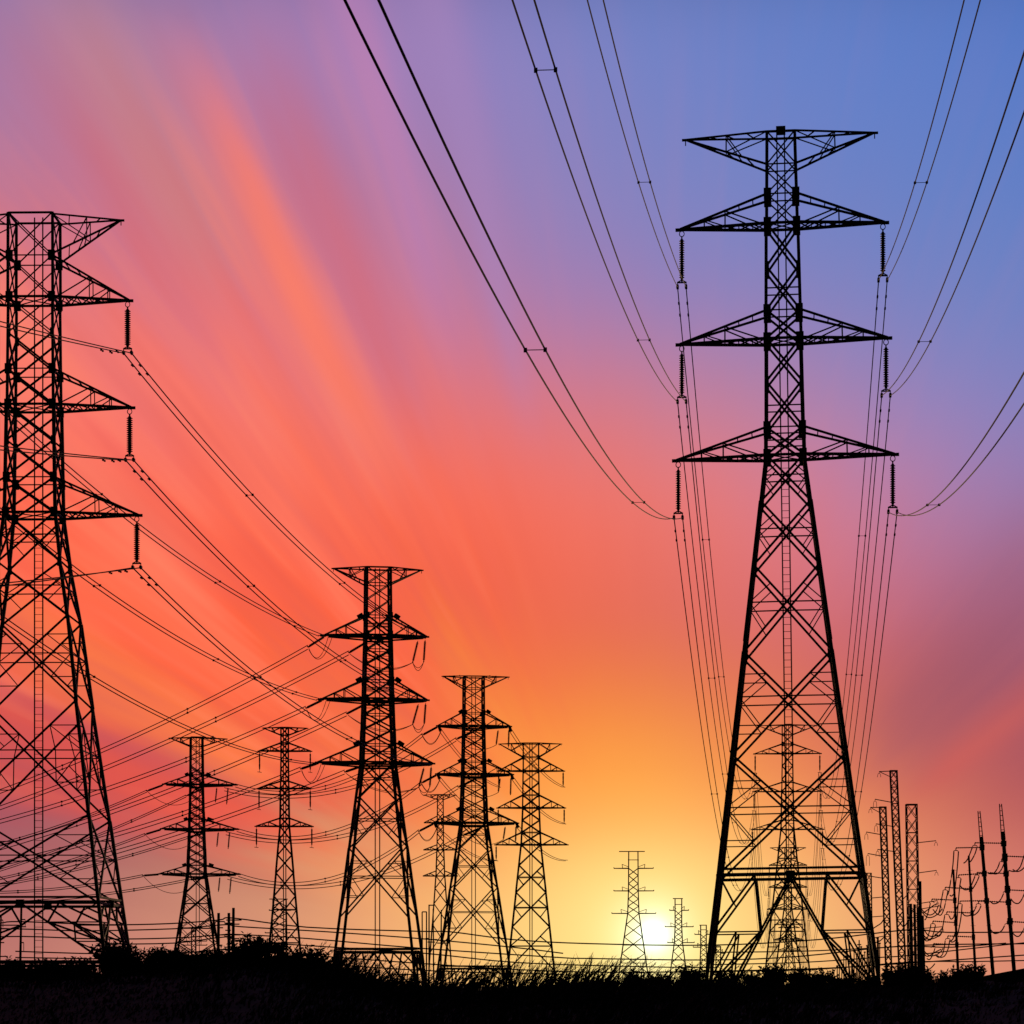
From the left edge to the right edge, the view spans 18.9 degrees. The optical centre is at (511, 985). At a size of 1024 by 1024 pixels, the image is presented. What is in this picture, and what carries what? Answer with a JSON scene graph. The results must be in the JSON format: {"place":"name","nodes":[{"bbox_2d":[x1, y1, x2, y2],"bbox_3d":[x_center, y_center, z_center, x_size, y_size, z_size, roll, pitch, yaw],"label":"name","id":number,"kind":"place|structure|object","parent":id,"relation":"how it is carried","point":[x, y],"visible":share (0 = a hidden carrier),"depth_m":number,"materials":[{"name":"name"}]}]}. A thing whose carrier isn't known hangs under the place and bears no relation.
{"place":"outdoors","nodes":[
{"label":"outdoors","id":0,"kind":"place"},
{"bbox_2d":[111,936,715,967],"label":"power cable","id":1,"kind":"object","parent":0,"point":[394,950],"visible":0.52,"depth_m":489.93,"materials":[{"name":"metal"}]},
{"bbox_2d":[0,941,1023,1023],"bbox_3d":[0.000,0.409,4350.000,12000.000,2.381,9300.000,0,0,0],"label":"ground","id":2,"kind":"structure","parent":0,"point":[246,1009],"depth_m":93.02,"materials":[{"name":"black plant"}]},
{"bbox_2d":[0,956,21,978],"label":"shrub","id":3,"kind":"object","parent":2,"relation":"on","point":[7,968],"visible":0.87,"depth_m":111.84,"materials":[{"name":"black plant"}]},
{"bbox_2d":[44,956,83,978],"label":"shrub","id":4,"kind":"object","parent":2,"relation":"on","point":[57,968],"visible":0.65,"depth_m":111.89,"materials":[{"name":"black plant"}]},
{"bbox_2d":[0,211,142,966],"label":"transmission tower","id":5,"kind":"structure","parent":2,"relation":"on","point":[54,515],"depth_m":230.63,"materials":[{"name":"metal"}]},
{"bbox_2d":[122,302,132,354],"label":"insulator string","id":6,"kind":"object","parent":5,"relation":"hanging from","point":[127,331],"visible":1,"depth_m":230.72,"materials":[{"name":"ceramic"}]},
{"bbox_2d":[0,321,130,353],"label":"power cable","id":7,"kind":"object","parent":6,"relation":"hanging from","point":[117,350],"visible":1,"depth_m":216.59,"materials":[{"name":"metal"}]},
{"bbox_2d":[125,355,423,637],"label":"power cable","id":8,"kind":"object","parent":6,"relation":"hanging from","point":[148,374],"visible":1,"depth_m":274.56,"materials":[{"name":"metal"}]},
{"bbox_2d":[124,409,134,461],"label":"insulator string","id":9,"kind":"object","parent":5,"relation":"hanging from","point":[129,438],"visible":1,"depth_m":230.71,"materials":[{"name":"ceramic"}]},
{"bbox_2d":[0,445,131,462],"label":"power cable","id":10,"kind":"object","parent":9,"relation":"hanging from","point":[107,458],"visible":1,"depth_m":216.45,"materials":[{"name":"metal"}]},
{"bbox_2d":[127,461,422,701],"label":"power cable","id":11,"kind":"object","parent":9,"relation":"hanging from","point":[150,479],"visible":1,"depth_m":275.68,"materials":[{"name":"metal"}]},
{"bbox_2d":[131,517,141,569],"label":"insulator string","id":12,"kind":"object","parent":5,"relation":"hanging from","point":[136,540],"visible":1,"depth_m":230.68,"materials":[{"name":"ceramic"}]},
{"bbox_2d":[0,567,139,586],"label":"power cable","id":13,"kind":"object","parent":12,"relation":"hanging from","point":[71,576],"visible":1,"depth_m":214.20,"materials":[{"name":"metal"}]},
{"bbox_2d":[134,569,429,765],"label":"power cable","id":14,"kind":"object","parent":12,"relation":"hanging from","point":[149,584],"visible":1,"depth_m":274.99,"materials":[{"name":"metal"}]},
{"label":"insulator string","id":15,"kind":"object","parent":5,"relation":"hanging from","visible":0},
{"bbox_2d":[1,408,322,635],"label":"power cable","id":16,"kind":"object","parent":15,"relation":"hanging from","point":[101,494],"visible":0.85,"depth_m":299.79,"materials":[{"name":"metal"}]},
{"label":"insulator string","id":17,"kind":"object","parent":5,"relation":"hanging from","visible":0},
{"bbox_2d":[0,507,319,700],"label":"power cable","id":18,"kind":"object","parent":17,"relation":"hanging from","point":[99,585],"visible":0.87,"depth_m":298.33,"materials":[{"name":"metal"}]},
{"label":"insulator string","id":19,"kind":"object","parent":5,"relation":"hanging from","visible":0},
{"bbox_2d":[0,617,314,764],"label":"power cable","id":20,"kind":"object","parent":19,"relation":"hanging from","point":[290,760],"visible":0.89,"depth_m":298.21,"materials":[{"name":"metal"}]},
{"bbox_2d":[64,956,99,975],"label":"shrub","id":21,"kind":"object","parent":2,"relation":"on","point":[85,966],"visible":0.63,"depth_m":112.83,"materials":[{"name":"black plant"}]},
{"bbox_2d":[85,938,124,973],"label":"shrub","id":22,"kind":"object","parent":2,"relation":"on","point":[106,961],"visible":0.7,"depth_m":113.88,"materials":[{"name":"black plant"}]},
{"bbox_2d":[107,941,145,974],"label":"shrub","id":23,"kind":"object","parent":2,"relation":"on","point":[122,959],"visible":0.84,"depth_m":111.87,"materials":[{"name":"black plant"}]},
{"bbox_2d":[151,943,186,972],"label":"shrub","id":24,"kind":"object","parent":2,"relation":"on","point":[162,957],"visible":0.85,"depth_m":111.82,"materials":[{"name":"black plant"}]},
{"bbox_2d":[180,946,209,969],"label":"shrub","id":25,"kind":"object","parent":2,"relation":"on","point":[192,958],"visible":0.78,"depth_m":112.89,"materials":[{"name":"black plant"}]},
{"bbox_2d":[158,736,240,953],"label":"transmission tower","id":26,"kind":"structure","parent":2,"relation":"on","point":[202,784],"depth_m":544.02,"materials":[{"name":"metal"}]},
{"bbox_2d":[238,829,418,885],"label":"power cable","id":27,"kind":"object","parent":26,"relation":"attached to","point":[328,877],"visible":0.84,"depth_m":527.51,"materials":[{"name":"metal"}]},
{"bbox_2d":[237,781,421,839],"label":"power cable","id":28,"kind":"object","parent":26,"relation":"attached to","point":[322,832],"visible":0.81,"depth_m":528.55,"materials":[{"name":"metal"}]},
{"bbox_2d":[236,733,422,794],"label":"power cable","id":29,"kind":"object","parent":26,"relation":"attached to","point":[279,791],"visible":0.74,"depth_m":528.14,"materials":[{"name":"metal"}]},
{"bbox_2d":[224,738,455,798],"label":"power cable","id":30,"kind":"object","parent":26,"relation":"attached to","point":[339,788],"visible":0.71,"depth_m":531.86,"materials":[{"name":"metal"}]},
{"bbox_2d":[226,785,457,843],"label":"power cable","id":31,"kind":"object","parent":26,"relation":"attached to","point":[345,833],"visible":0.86,"depth_m":530.60,"materials":[{"name":"metal"}]},
{"bbox_2d":[227,837,462,888],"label":"power cable","id":32,"kind":"object","parent":26,"relation":"attached to","point":[342,881],"visible":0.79,"depth_m":531.34,"materials":[{"name":"metal"}]},
{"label":"insulator string","id":33,"kind":"object","parent":26,"relation":"hanging from","visible":0},
{"bbox_2d":[0,836,186,886],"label":"power cable","id":34,"kind":"object","parent":33,"relation":"hanging from","point":[37,877],"visible":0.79,"depth_m":551.25,"materials":[{"name":"metal"}]},
{"bbox_2d":[215,913,224,948],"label":"utility pole","id":35,"kind":"object","parent":2,"relation":"on","point":[218,945],"visible":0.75,"depth_m":479.85,"materials":[{"name":"metal"}]},
{"bbox_2d":[8,924,562,953],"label":"power cable","id":36,"kind":"object","parent":35,"relation":"attached to","point":[307,930],"visible":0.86,"depth_m":479.93,"materials":[{"name":"metal"}]},
{"bbox_2d":[15,948,1023,972],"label":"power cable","id":37,"kind":"object","parent":35,"relation":"attached to","point":[527,969],"visible":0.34,"depth_m":479.93,"materials":[{"name":"metal"}]},
{"bbox_2d":[210,946,241,965],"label":"shrub","id":38,"kind":"object","parent":2,"relation":"on","point":[219,953],"visible":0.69,"depth_m":111.85,"materials":[{"name":"black plant"}]},
{"bbox_2d":[226,931,273,967],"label":"shrub","id":39,"kind":"object","parent":2,"relation":"on","point":[250,951],"visible":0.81,"depth_m":112.86,"materials":[{"name":"black plant"}]},
{"bbox_2d":[260,938,287,967],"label":"shrub","id":40,"kind":"object","parent":2,"relation":"on","point":[268,957],"visible":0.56,"depth_m":113.81,"materials":[{"name":"black plant"}]},
{"bbox_2d":[254,727,313,955],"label":"transmission tower","id":41,"kind":"structure","parent":2,"relation":"on","point":[282,787],"depth_m":648.02,"materials":[{"name":"metal"}]},
{"bbox_2d":[273,944,305,973],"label":"shrub","id":42,"kind":"object","parent":2,"relation":"on","point":[282,957],"visible":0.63,"depth_m":111.89,"materials":[{"name":"black plant"}]},
{"bbox_2d":[289,944,332,969],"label":"shrub","id":43,"kind":"object","parent":2,"relation":"on","point":[304,954],"visible":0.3,"depth_m":112.92,"materials":[{"name":"black plant"}]},
{"bbox_2d":[315,566,434,983],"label":"transmission tower","id":44,"kind":"structure","parent":2,"relation":"on","point":[364,699],"depth_m":382.71,"materials":[{"name":"metal"}]},
{"bbox_2d":[300,764,314,769],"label":"insulator string","id":45,"kind":"object","parent":44,"relation":"attached to","point":[305,767],"visible":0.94,"depth_m":383.56,"materials":[{"name":"brown ceramic"}]},
{"bbox_2d":[0,767,300,865],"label":"power cable","id":46,"kind":"object","parent":45,"relation":"attached to","point":[170,815],"visible":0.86,"depth_m":388.96,"materials":[{"name":"metal"}]},
{"bbox_2d":[0,770,344,882],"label":"power cable","id":47,"kind":"object","parent":45,"relation":"hanging from","point":[186,828],"visible":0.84,"depth_m":389.47,"materials":[{"name":"metal"}]},
{"bbox_2d":[305,701,321,708],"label":"insulator string","id":48,"kind":"object","parent":44,"relation":"attached to","point":[312,704],"visible":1,"depth_m":383.50,"materials":[{"name":"brown ceramic"}]},
{"bbox_2d":[0,706,305,823],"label":"power cable","id":49,"kind":"object","parent":48,"relation":"hanging from","point":[159,768],"visible":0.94,"depth_m":389.58,"materials":[{"name":"metal"}]},
{"bbox_2d":[307,637,323,647],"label":"insulator string","id":50,"kind":"object","parent":44,"relation":"attached to","point":[316,641],"visible":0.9,"depth_m":383.49,"materials":[{"name":"brown ceramic"}]},
{"bbox_2d":[0,645,307,793],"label":"power cable","id":51,"kind":"object","parent":50,"relation":"hanging from","point":[187,712],"visible":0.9,"depth_m":389.23,"materials":[{"name":"metal"}]},
{"bbox_2d":[346,705,362,713],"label":"insulator string","id":52,"kind":"object","parent":44,"relation":"attached to","point":[356,708],"visible":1,"depth_m":383.44,"materials":[{"name":"brown ceramic"}]},
{"bbox_2d":[1,711,346,849],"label":"power cable","id":53,"kind":"object","parent":52,"relation":"attached to","point":[214,774],"visible":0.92,"depth_m":389.62,"materials":[{"name":"metal"}]},
{"bbox_2d":[348,642,364,652],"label":"insulator string","id":54,"kind":"object","parent":44,"relation":"attached to","point":[357,647],"visible":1,"depth_m":383.44,"materials":[{"name":"brown ceramic"}]},
{"bbox_2d":[0,650,348,809],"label":"power cable","id":55,"kind":"object","parent":54,"relation":"hanging from","point":[182,732],"visible":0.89,"depth_m":389.86,"materials":[{"name":"metal"}]},
{"bbox_2d":[422,911,426,973],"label":"utility pole","id":56,"kind":"object","parent":2,"relation":"on","point":[422,927],"visible":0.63,"depth_m":469.92,"materials":[{"name":"metal"}]},
{"bbox_2d":[2,917,1023,945],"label":"power cable","id":57,"kind":"object","parent":56,"relation":"attached to","point":[497,937],"visible":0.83,"depth_m":469.93,"materials":[{"name":"metal"}]},
{"bbox_2d":[423,794,457,981],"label":"transmission tower","id":58,"kind":"structure","parent":2,"relation":"on","point":[436,875],"depth_m":939.85,"materials":[{"name":"metal"}]},
{"bbox_2d":[432,675,518,988],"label":"transmission tower","id":59,"kind":"structure","parent":2,"relation":"on","point":[464,775],"depth_m":503.87,"materials":[{"name":"metal"}]},
{"bbox_2d":[494,742,568,983],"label":"transmission tower","id":60,"kind":"structure","parent":2,"relation":"on","point":[524,807],"depth_m":665.57,"materials":[{"name":"metal"}]},
{"bbox_2d":[611,851,655,985],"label":"transmission tower","id":61,"kind":"structure","parent":2,"relation":"on","point":[628,905],"depth_m":1098.06,"materials":[{"name":"metal"}]},
{"bbox_2d":[665,898,694,974],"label":"transmission tower","id":62,"kind":"structure","parent":2,"relation":"on","point":[675,917],"depth_m":1518.13,"materials":[{"name":"metal"}]},
{"bbox_2d":[675,963,709,986],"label":"shrub","id":63,"kind":"object","parent":2,"relation":"on","point":[687,969],"visible":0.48,"depth_m":113.92,"materials":[{"name":"black plant"}]},
{"bbox_2d":[739,969,770,991],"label":"shrub","id":64,"kind":"object","parent":2,"relation":"on","point":[752,977],"visible":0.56,"depth_m":112.88,"materials":[{"name":"black plant"}]},
{"bbox_2d":[758,963,786,991],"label":"shrub","id":65,"kind":"object","parent":2,"relation":"on","point":[778,969],"visible":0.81,"depth_m":113.88,"materials":[{"name":"black plant"}]},
{"bbox_2d":[672,126,898,983],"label":"transmission tower","id":66,"kind":"structure","parent":2,"relation":"on","point":[799,343],"depth_m":215.17,"materials":[{"name":"metal"}]},
{"bbox_2d":[673,462,683,519],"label":"insulator string","id":67,"kind":"object","parent":66,"relation":"hanging from","point":[678,490],"visible":1,"depth_m":216.63,"materials":[{"name":"ceramic"}]},
{"bbox_2d":[343,0,681,519],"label":"power cable","id":68,"kind":"object","parent":67,"relation":"hanging from","point":[544,349],"visible":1,"depth_m":72.41,"materials":[{"name":"metal"}]},
{"bbox_2d":[674,520,753,890],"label":"power cable","id":69,"kind":"object","parent":67,"relation":"hanging from","point":[701,680],"visible":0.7,"depth_m":260.36,"materials":[{"name":"metal"}]},
{"bbox_2d":[676,346,686,403],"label":"insulator string","id":70,"kind":"object","parent":66,"relation":"hanging from","point":[681,374],"visible":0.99,"depth_m":216.62,"materials":[{"name":"ceramic"}]},
{"bbox_2d":[511,0,685,401],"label":"power cable","id":71,"kind":"object","parent":70,"relation":"hanging from","point":[536,70],"visible":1,"depth_m":106.47,"materials":[{"name":"metal"}]},
{"bbox_2d":[677,404,754,843],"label":"power cable","id":72,"kind":"object","parent":70,"relation":"hanging from","point":[705,599],"visible":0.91,"depth_m":264.32,"materials":[{"name":"metal"}]},
{"bbox_2d":[676,231,686,288],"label":"insulator string","id":73,"kind":"object","parent":66,"relation":"hanging from","point":[681,254],"visible":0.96,"depth_m":216.62,"materials":[{"name":"ceramic"}]},
{"bbox_2d":[587,0,685,286],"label":"power cable","id":74,"kind":"object","parent":73,"relation":"hanging from","point":[638,182],"visible":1,"depth_m":141.50,"materials":[{"name":"metal"}]},
{"bbox_2d":[677,289,755,798],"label":"power cable","id":75,"kind":"object","parent":73,"relation":"hanging from","point":[707,519],"visible":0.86,"depth_m":269.01,"materials":[{"name":"metal"}]},
{"bbox_2d":[877,224,888,282],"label":"insulator string","id":76,"kind":"object","parent":66,"relation":"hanging from","point":[882,250],"visible":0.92,"depth_m":215.34,"materials":[{"name":"ceramic"}]},
{"bbox_2d":[818,282,887,798],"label":"power cable","id":77,"kind":"object","parent":76,"relation":"hanging from","point":[861,507],"visible":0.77,"depth_m":265.23,"materials":[{"name":"metal"}]},
{"bbox_2d":[879,0,980,279],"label":"power cable","id":78,"kind":"object","parent":76,"relation":"hanging from","point":[915,182],"visible":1,"depth_m":138.50,"materials":[{"name":"metal"}]},
{"bbox_2d":[880,340,891,397],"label":"insulator string","id":79,"kind":"object","parent":66,"relation":"hanging from","point":[885,354],"visible":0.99,"depth_m":215.32,"materials":[{"name":"ceramic"}]},
{"bbox_2d":[820,398,890,843],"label":"power cable","id":80,"kind":"object","parent":79,"relation":"hanging from","point":[863,596],"visible":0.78,"depth_m":263.32,"materials":[{"name":"metal"}]},
{"bbox_2d":[881,51,1023,395],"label":"power cable","id":81,"kind":"object","parent":79,"relation":"hanging from","point":[930,341],"visible":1,"depth_m":114.01,"materials":[{"name":"metal"}]},
{"bbox_2d":[887,456,897,513],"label":"insulator string","id":82,"kind":"object","parent":66,"relation":"hanging from","point":[892,484],"visible":1,"depth_m":215.27,"materials":[{"name":"ceramic"}]},
{"bbox_2d":[821,514,896,889],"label":"power cable","id":83,"kind":"object","parent":82,"relation":"hanging from","point":[870,675],"visible":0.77,"depth_m":257.98,"materials":[{"name":"metal"}]},
{"bbox_2d":[888,372,1023,515],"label":"power cable","id":84,"kind":"object","parent":82,"relation":"hanging from","point":[1019,380],"visible":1,"depth_m":119.52,"materials":[{"name":"metal"}]},
{"bbox_2d":[750,724,824,982],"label":"transmission tower","id":85,"kind":"structure","parent":2,"relation":"on","point":[782,791],"depth_m":647.99,"materials":[{"name":"metal"}]},
{"bbox_2d":[767,847,807,967],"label":"transmission tower","id":86,"kind":"structure","parent":2,"relation":"on","point":[791,909],"depth_m":1101.55,"materials":[{"name":"metal"}]},
{"bbox_2d":[781,966,813,991],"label":"shrub","id":87,"kind":"object","parent":2,"relation":"on","point":[802,975],"visible":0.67,"depth_m":111.89,"materials":[{"name":"black plant"}]},
{"bbox_2d":[804,967,833,988],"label":"shrub","id":88,"kind":"object","parent":2,"relation":"on","point":[821,977],"visible":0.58,"depth_m":112.93,"materials":[{"name":"black plant"}]},
{"bbox_2d":[851,972,884,990],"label":"shrub","id":89,"kind":"object","parent":2,"relation":"on","point":[872,982],"visible":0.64,"depth_m":111.84,"materials":[{"name":"black plant"}]},
{"bbox_2d":[877,938,878,960],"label":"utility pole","id":90,"kind":"object","parent":2,"relation":"on","point":[878,948],"visible":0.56,"depth_m":429.91,"materials":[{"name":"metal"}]},
{"bbox_2d":[714,942,1023,964],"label":"power cable","id":91,"kind":"object","parent":90,"relation":"attached to","point":[867,958],"visible":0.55,"depth_m":429.94,"materials":[{"name":"metal"}]},
{"bbox_2d":[864,806,892,970],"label":"lattice mast","id":92,"kind":"object","parent":2,"relation":"on","point":[884,884],"visible":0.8,"depth_m":309.68,"materials":[{"name":"metal"}]},
{"bbox_2d":[873,770,906,967],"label":"lattice mast","id":93,"kind":"object","parent":2,"relation":"on","point":[900,863],"visible":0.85,"depth_m":299.65,"materials":[{"name":"metal"}]},
{"bbox_2d":[881,964,910,990],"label":"shrub","id":94,"kind":"object","parent":2,"relation":"on","point":[886,974],"visible":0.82,"depth_m":112.85,"materials":[{"name":"black plant"}]},
{"bbox_2d":[905,804,943,973],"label":"lattice mast","id":95,"kind":"object","parent":2,"relation":"on","point":[916,860],"visible":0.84,"depth_m":289.88,"materials":[{"name":"metal"}]},
{"bbox_2d":[929,869,960,971],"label":"steel monopole","id":96,"kind":"object","parent":2,"relation":"on","point":[956,944],"visible":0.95,"depth_m":269.92,"materials":[{"name":"black metal"}]},
{"bbox_2d":[931,968,961,986],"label":"shrub","id":97,"kind":"object","parent":2,"relation":"on","point":[944,975],"visible":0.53,"depth_m":112.89,"materials":[{"name":"black plant"}]},
{"bbox_2d":[943,856,977,970],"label":"steel monopole","id":98,"kind":"object","parent":2,"relation":"on","point":[973,933],"visible":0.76,"depth_m":261.92,"materials":[{"name":"black metal"}]},
{"bbox_2d":[961,962,986,986],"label":"shrub","id":99,"kind":"object","parent":2,"relation":"on","point":[976,976],"visible":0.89,"depth_m":111.90,"materials":[{"name":"black plant"}]},
{"bbox_2d":[953,811,994,973],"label":"steel monopole","id":100,"kind":"object","parent":2,"relation":"on","point":[984,876],"visible":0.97,"depth_m":249.89,"materials":[{"name":"black metal"}]},
{"bbox_2d":[972,804,1023,969],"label":"steel monopole","id":101,"kind":"object","parent":2,"relation":"on","point":[1005,873],"visible":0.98,"depth_m":239.88,"materials":[{"name":"black metal"}]},
{"bbox_2d":[0,0,1023,985],"label":"sky","id":102,"kind":"structure","parent":0,"point":[305,292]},
{"bbox_2d":[1,933,1023,960],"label":"power cable","id":103,"kind":"object","parent":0,"point":[475,951],"visible":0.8,"depth_m":474.93,"materials":[{"name":"metal"}]},
{"bbox_2d":[984,968,1023,981],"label":"embankment","id":104,"kind":"structure","parent":0,"point":[1018,973],"depth_m":121.67,"materials":[{"name":"soil"}]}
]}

